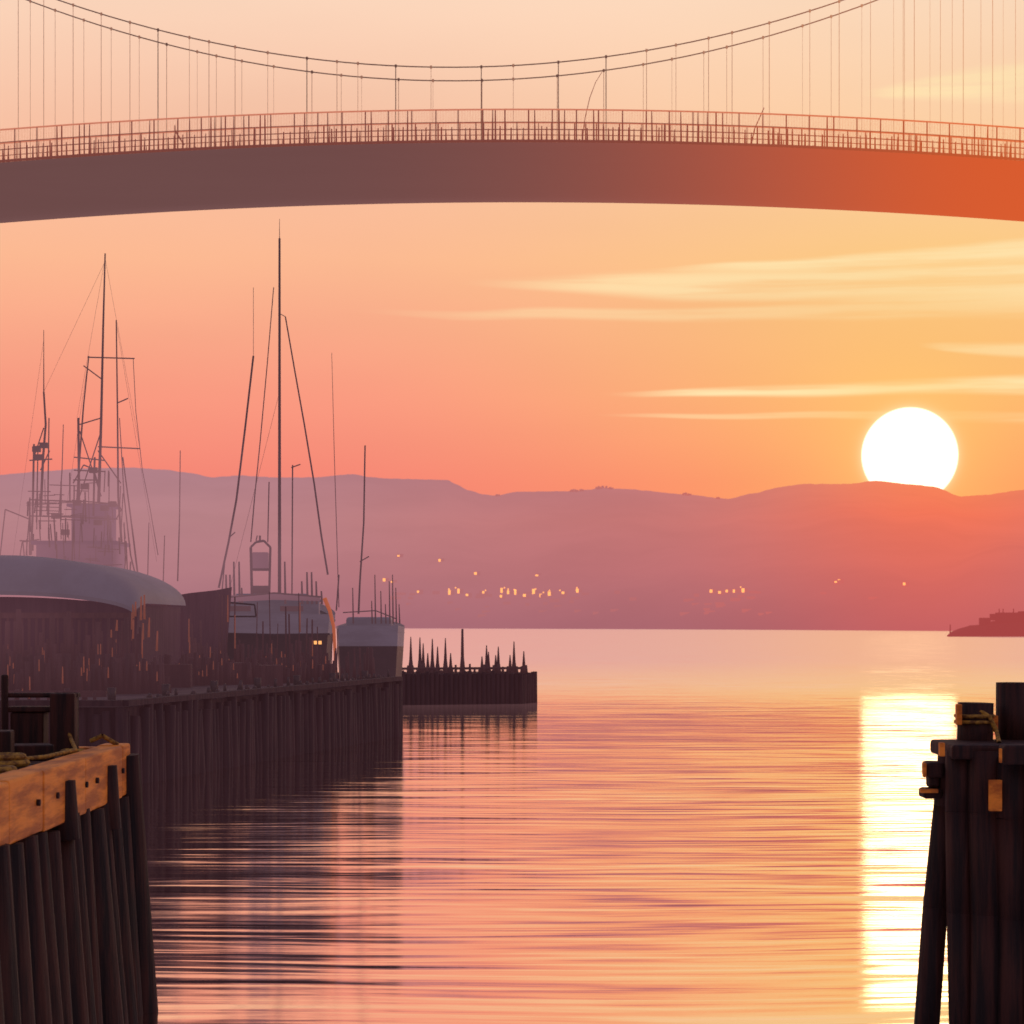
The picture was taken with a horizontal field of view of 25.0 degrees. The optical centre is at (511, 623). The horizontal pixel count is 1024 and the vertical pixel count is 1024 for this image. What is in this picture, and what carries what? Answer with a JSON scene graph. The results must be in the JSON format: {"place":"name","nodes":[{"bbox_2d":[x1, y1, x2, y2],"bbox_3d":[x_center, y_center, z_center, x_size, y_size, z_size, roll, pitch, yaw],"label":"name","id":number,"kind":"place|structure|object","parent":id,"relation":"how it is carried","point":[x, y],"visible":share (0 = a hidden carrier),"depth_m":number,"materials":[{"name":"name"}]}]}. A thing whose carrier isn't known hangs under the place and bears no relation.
{"place":"outdoors","nodes":[
{"label":"outdoors","id":0,"kind":"place"},
{"bbox_2d":[0,467,1023,630],"bbox_3d":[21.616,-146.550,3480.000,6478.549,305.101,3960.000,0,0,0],"label":"hills","id":1,"kind":"structure","parent":0,"point":[792,552],"depth_m":2976.72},
{"bbox_2d":[495,486,719,498],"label":"distant trees","id":2,"kind":"object","parent":1,"relation":"on","point":[602,487],"visible":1,"depth_m":4166.11,"materials":[{"name":"purple plant"}]},
{"bbox_2d":[383,554,908,617],"bbox_3d":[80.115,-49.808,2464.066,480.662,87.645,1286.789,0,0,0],"label":"shore town","id":3,"kind":"object","parent":1,"relation":"on","point":[481,594],"visible":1,"depth_m":2412.32,"materials":[{"name":"yellow"}]},
{"bbox_2d":[383,555,904,597],"bbox_3d":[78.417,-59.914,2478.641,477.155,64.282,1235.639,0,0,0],"label":"lit windows","id":4,"kind":"structure","parent":3,"relation":"in","point":[439,560],"depth_m":2528.57,"materials":[{"name":"yellow"}]},
{"bbox_2d":[0,0,1023,498],"label":"sky","id":5,"kind":"structure","parent":0,"point":[487,348],"materials":[{"name":"orange"}]},
{"bbox_2d":[138,628,1023,1023],"bbox_3d":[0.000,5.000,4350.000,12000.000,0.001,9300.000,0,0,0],"label":"water","id":6,"kind":"structure","parent":0,"point":[672,826],"depth_m":51.82,"materials":[{"name":"orange liquid"}]},
{"bbox_2d":[0,675,157,1023],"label":"timber pier","id":7,"kind":"structure","parent":6,"relation":"in","point":[76,940],"depth_m":26.21,"materials":[{"name":"brown wood"}]},
{"bbox_2d":[0,253,231,661],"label":"fishing boat","id":8,"kind":"object","parent":6,"relation":"on","point":[93,532],"visible":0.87,"depth_m":105.97,"materials":[{"name":"grey metal"}]},
{"bbox_2d":[0,670,402,783],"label":"harbour quay","id":9,"kind":"structure","parent":6,"relation":"in","point":[182,732],"depth_m":81.55,"materials":[{"name":"wood"}]},
{"bbox_2d":[0,555,185,674],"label":"boat shed","id":10,"kind":"object","parent":9,"relation":"on","point":[117,594],"visible":0.71,"depth_m":84.10,"materials":[{"name":"grey metal"}]},
{"bbox_2d":[0,592,374,699],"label":"harbour pilings","id":11,"kind":"object","parent":9,"relation":"on","point":[93,672],"visible":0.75,"depth_m":83.11,"materials":[{"name":"brown wood"}]},
{"bbox_2d":[218,219,335,664],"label":"sailboat","id":12,"kind":"object","parent":6,"relation":"on","point":[321,615],"visible":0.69,"depth_m":110.39,"materials":[{"name":"paint"}]},
{"bbox_2d":[230,606,302,610],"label":"cabin windows","id":13,"kind":"structure","parent":12,"relation":"in","point":[238,608],"depth_m":110.50,"materials":[{"name":"grey glass"}]},
{"bbox_2d":[332,373,404,678],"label":"sailboat","id":14,"kind":"object","parent":6,"relation":"on","point":[382,637],"visible":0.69,"depth_m":121.03,"materials":[{"name":"paint"}]},
{"bbox_2d":[338,629,536,704],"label":"jetty","id":15,"kind":"object","parent":6,"relation":"in","point":[432,684],"visible":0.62,"depth_m":143.23,"materials":[{"name":"brown wood"}]},
{"bbox_2d":[0,0,1023,222],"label":"suspension bridge","id":16,"kind":"structure","parent":6,"relation":"in","point":[982,184],"depth_m":160.03,"materials":[{"name":"brown"}]},
{"bbox_2d":[914,682,1023,1023],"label":"mooring dolphin","id":17,"kind":"object","parent":6,"relation":"in","point":[973,898],"visible":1,"depth_m":28.11,"materials":[{"name":"brown wood"}]},
{"bbox_2d":[947,609,1023,636],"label":"headland","id":18,"kind":"structure","parent":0,"point":[1003,624],"depth_m":887.60,"materials":[{"name":"brown"}]}
]}

